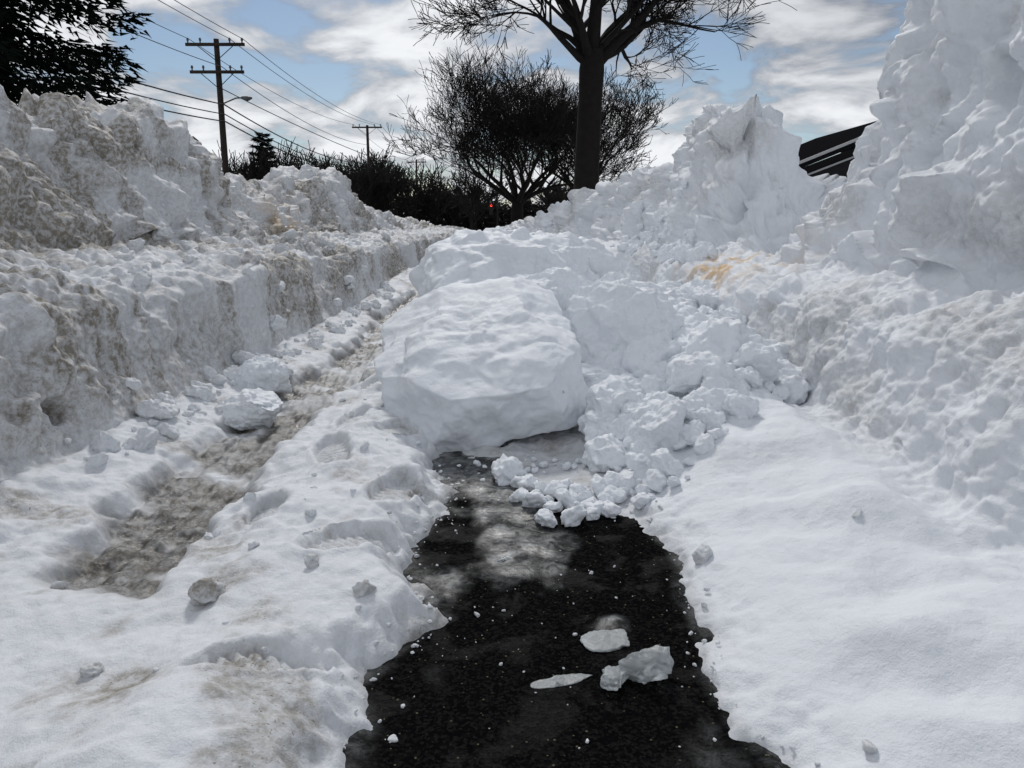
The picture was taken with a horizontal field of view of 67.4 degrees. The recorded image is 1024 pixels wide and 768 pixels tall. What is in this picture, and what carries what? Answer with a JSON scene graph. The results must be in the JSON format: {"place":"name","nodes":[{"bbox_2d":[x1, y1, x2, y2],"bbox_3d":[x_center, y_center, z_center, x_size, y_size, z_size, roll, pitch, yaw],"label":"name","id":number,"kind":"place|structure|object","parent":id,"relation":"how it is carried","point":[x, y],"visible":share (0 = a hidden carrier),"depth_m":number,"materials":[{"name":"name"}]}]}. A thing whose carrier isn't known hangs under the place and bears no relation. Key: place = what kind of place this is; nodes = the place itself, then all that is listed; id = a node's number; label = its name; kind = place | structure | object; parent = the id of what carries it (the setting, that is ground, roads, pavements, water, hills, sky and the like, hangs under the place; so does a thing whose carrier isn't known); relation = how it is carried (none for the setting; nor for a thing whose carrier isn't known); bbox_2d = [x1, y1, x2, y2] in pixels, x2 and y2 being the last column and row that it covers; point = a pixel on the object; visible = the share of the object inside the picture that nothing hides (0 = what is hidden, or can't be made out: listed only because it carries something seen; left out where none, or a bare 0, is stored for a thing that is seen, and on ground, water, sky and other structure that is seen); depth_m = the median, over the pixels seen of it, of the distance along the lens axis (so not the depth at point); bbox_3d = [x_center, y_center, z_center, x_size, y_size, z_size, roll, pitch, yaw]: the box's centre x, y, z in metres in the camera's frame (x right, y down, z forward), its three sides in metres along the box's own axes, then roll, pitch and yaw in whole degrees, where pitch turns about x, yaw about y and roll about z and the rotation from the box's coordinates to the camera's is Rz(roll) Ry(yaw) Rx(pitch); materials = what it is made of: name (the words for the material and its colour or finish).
{"place":"outdoors","nodes":[
{"label":"outdoors","id":0,"kind":"place"},
{"bbox_2d":[2,0,908,209],"label":"sky","id":1,"kind":"structure","parent":0,"point":[820,64],"materials":[{"name":"blue"}]},
{"bbox_2d":[0,0,1023,767],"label":"snow bank terrain","id":2,"kind":"structure","parent":0,"point":[878,290],"depth_m":2.23,"materials":[{"name":"white snow"}]},
{"bbox_2d":[50,553,376,677],"bbox_3d":[-0.632,0.409,1.590,0.526,0.101,0.538,-9,14,-36],"label":"dirty snow lump","id":3,"kind":"object","parent":2,"relation":"on","point":[203,591],"visible":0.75,"depth_m":1.49,"materials":[{"name":"grey snow"}]},
{"bbox_2d":[222,388,283,430],"bbox_3d":[-1.032,0.105,3.056,0.240,0.166,0.231,0,12,0],"label":"snow boulder","id":4,"kind":"object","parent":2,"relation":"on","point":[249,409],"visible":0.99,"depth_m":2.97,"materials":[{"name":"white snow"}]},
{"bbox_2d":[227,356,291,393],"bbox_3d":[-1.139,-0.037,3.489,0.264,0.186,0.223,-9,15,-37],"label":"snow boulder","id":5,"kind":"object","parent":2,"relation":"on","point":[267,373],"visible":0.89,"depth_m":3.42,"materials":[{"name":"white snow"}]},
{"bbox_2d":[35,180,811,671],"bbox_3d":[-0.265,-1.214,6.965,3.660,1.204,11.876,0,12,0],"label":"snow rubble","id":6,"kind":"object","parent":2,"relation":"on","point":[715,364],"visible":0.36,"depth_m":2.77,"materials":[{"name":"white snow"}]},
{"bbox_2d":[532,230,625,277],"bbox_3d":[0.400,-0.788,5.270,0.836,0.524,0.668,8,14,34],"label":"snow boulder","id":7,"kind":"object","parent":6,"relation":"on","point":[602,261],"visible":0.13,"depth_m":4.91,"materials":[{"name":"white snow"}]},
{"bbox_2d":[374,277,587,450],"bbox_3d":[-0.130,-0.089,3.105,0.873,0.641,0.946,0,12,0],"label":"snow slab","id":8,"kind":"object","parent":2,"relation":"on","point":[470,366],"depth_m":2.82,"materials":[{"name":"white snow"}]},
{"bbox_2d":[409,226,599,297],"bbox_3d":[-0.001,-0.460,4.149,1.070,0.767,1.101,-3,12,-14],"label":"snow boulder","id":9,"kind":"object","parent":2,"relation":"on","point":[466,256],"visible":0.34,"depth_m":3.80,"materials":[{"name":"white snow"}]},
{"bbox_2d":[483,226,534,234],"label":"snow boulder","id":10,"kind":"object","parent":2,"relation":"on","point":[499,228],"visible":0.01,"depth_m":6.03,"materials":[{"name":"white snow"}]},
{"bbox_2d":[503,267,589,310],"bbox_3d":[0.137,-0.303,3.617,0.588,0.486,0.565,0,12,0],"label":"snow boulder","id":11,"kind":"object","parent":2,"relation":"on","point":[564,284],"visible":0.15,"depth_m":3.52,"materials":[{"name":"white snow"}]},
{"bbox_2d":[563,278,684,362],"bbox_3d":[0.485,-0.171,3.397,0.546,0.590,0.537,0,12,0],"label":"snow boulder","id":12,"kind":"object","parent":2,"relation":"on","point":[620,314],"visible":0.46,"depth_m":3.23,"materials":[{"name":"white snow"}]},
{"bbox_2d":[631,280,685,304],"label":"snow boulder","id":13,"kind":"object","parent":2,"relation":"on","point":[675,297],"visible":0.19,"depth_m":4.06,"materials":[{"name":"white snow"}]},
{"bbox_2d":[685,322,698,328],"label":"snow boulder","id":14,"kind":"object","parent":2,"relation":"on","point":[690,326],"visible":0.02,"depth_m":3.32,"materials":[{"name":"white snow"}]},
{"bbox_2d":[342,445,790,767],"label":"asphalt sidewalk","id":15,"kind":"structure","parent":0,"point":[468,691],"depth_m":1.45,"materials":[{"name":"black asphalt"}]},
{"bbox_2d":[496,556,510,561],"bbox_3d":[-0.021,0.427,1.880,0.057,0.014,0.037,-11,16,-42],"label":"ice chunk","id":16,"kind":"object","parent":15,"relation":"on","point":[503,558],"visible":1,"depth_m":1.87,"materials":[{"name":"white ice"}]},
{"bbox_2d":[530,673,591,688],"bbox_3d":[0.091,0.531,1.377,0.123,0.008,0.033,-3,12,-15],"label":"ice chunk","id":17,"kind":"object","parent":15,"relation":"on","point":[560,680],"visible":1,"depth_m":1.37,"materials":[{"name":"white"}]},
{"bbox_2d":[324,464,877,765],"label":"snow crumbs","id":18,"kind":"object","parent":15,"relation":"on","point":[702,553],"visible":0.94,"depth_m":1.61,"materials":[{"name":"white snow"}]},
{"bbox_2d":[580,629,629,651],"bbox_3d":[0.181,0.504,1.508,0.096,0.013,0.086,0,12,0],"label":"ice chunk","id":19,"kind":"object","parent":15,"relation":"on","point":[605,640],"visible":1,"depth_m":1.50,"materials":[{"name":"white ice"}]},
{"bbox_2d":[600,665,627,690],"bbox_3d":[0.179,0.521,1.368,0.043,0.030,0.070,7,13,29],"label":"ice chunk","id":20,"kind":"object","parent":15,"relation":"on","point":[613,678],"visible":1,"depth_m":1.35,"materials":[{"name":"white ice"}]},
{"bbox_2d":[618,645,673,682],"bbox_3d":[0.242,0.506,1.387,0.100,0.075,0.077,6,13,25],"label":"ice chunk","id":21,"kind":"object","parent":15,"relation":"on","point":[653,663],"visible":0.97,"depth_m":1.36,"materials":[{"name":"white ice"}]},
{"bbox_2d":[623,394,687,451],"bbox_3d":[0.488,0.166,2.514,0.210,0.272,0.205,-9,15,-39],"label":"snow boulder","id":22,"kind":"object","parent":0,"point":[660,424],"visible":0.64,"depth_m":2.43,"materials":[{"name":"white snow"}]},
{"bbox_2d":[805,170,847,176],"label":"walls","id":23,"kind":"structure","parent":0,"point":[838,172],"depth_m":21.25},
{"bbox_2d":[802,148,854,169],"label":"gable","id":24,"kind":"structure","parent":23,"relation":"on","point":[833,160],"depth_m":21.21,"materials":[{"name":"black"}]},
{"bbox_2d":[798,121,875,167],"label":"roof","id":25,"kind":"structure","parent":23,"relation":"on","point":[813,147],"depth_m":24.10,"materials":[{"name":"black"}]},
{"bbox_2d":[799,137,858,174],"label":"rake trim","id":26,"kind":"structure","parent":25,"relation":"attached to","point":[828,151],"depth_m":20.67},
{"label":"ground","id":27,"kind":"structure","parent":0,"visible":0},
{"bbox_2d":[0,0,198,140],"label":"spruce tree","id":28,"kind":"object","parent":27,"relation":"on","point":[13,50],"visible":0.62,"depth_m":14.37,"materials":[{"name":"green plant"}]},
{"bbox_2d":[185,38,251,175],"bbox_3d":[-12.522,-10.449,33.540,2.656,8.660,0.384,0,12,0],"label":"utility pole","id":29,"kind":"object","parent":27,"relation":"on","point":[218,71],"visible":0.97,"depth_m":32.90,"materials":[{"name":"brown wood"}]},
{"bbox_2d":[248,132,277,166],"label":"spruce tree","id":30,"kind":"object","parent":27,"relation":"on","point":[261,144],"visible":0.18,"depth_m":51.62,"materials":[{"name":"green plant"}]},
{"bbox_2d":[352,124,381,205],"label":"utility pole","id":31,"kind":"object","parent":27,"relation":"on","point":[367,127],"visible":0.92,"depth_m":66.96,"materials":[{"name":"brown wood"}]},
{"bbox_2d":[14,0,488,185],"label":"power lines","id":32,"kind":"object","parent":31,"relation":"attached to","point":[244,100],"visible":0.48,"depth_m":34.97,"materials":[{"name":"metal"}]},
{"bbox_2d":[212,138,619,229],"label":"distant trees","id":33,"kind":"object","parent":27,"relation":"on","point":[383,188],"visible":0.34,"depth_m":62.41,"materials":[{"name":"black plant"}]},
{"bbox_2d":[406,160,425,182],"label":"utility pole","id":34,"kind":"object","parent":27,"relation":"on","point":[416,162],"visible":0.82,"depth_m":101.01,"materials":[{"name":"brown wood"}]},
{"bbox_2d":[381,196,547,230],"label":"distant hedge","id":35,"kind":"object","parent":27,"relation":"on","point":[485,220],"visible":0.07,"depth_m":87.48,"materials":[{"name":"black plant"}]},
{"bbox_2d":[489,197,497,225],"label":"traffic signal","id":36,"kind":"object","parent":27,"relation":"on","point":[490,211],"visible":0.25,"depth_m":75.90,"materials":[{"name":"metal"}]},
{"bbox_2d":[382,39,656,223],"bbox_3d":[0.812,-12.927,41.548,14.785,10.301,12.707,11,16,43],"label":"bare crabapple tree","id":37,"kind":"object","parent":27,"relation":"on","point":[497,118],"visible":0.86,"depth_m":38.63,"materials":[{"name":"black plant"}]},
{"bbox_2d":[474,64,678,187],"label":"bare crabapple tree","id":38,"kind":"object","parent":27,"relation":"on","point":[648,113],"visible":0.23,"depth_m":42.71,"materials":[{"name":"black plant"}]},
{"bbox_2d":[408,0,795,189],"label":"bare maple tree","id":39,"kind":"object","parent":27,"relation":"on","point":[593,52],"visible":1,"depth_m":20.70,"materials":[{"name":"brown plant"}]}
]}

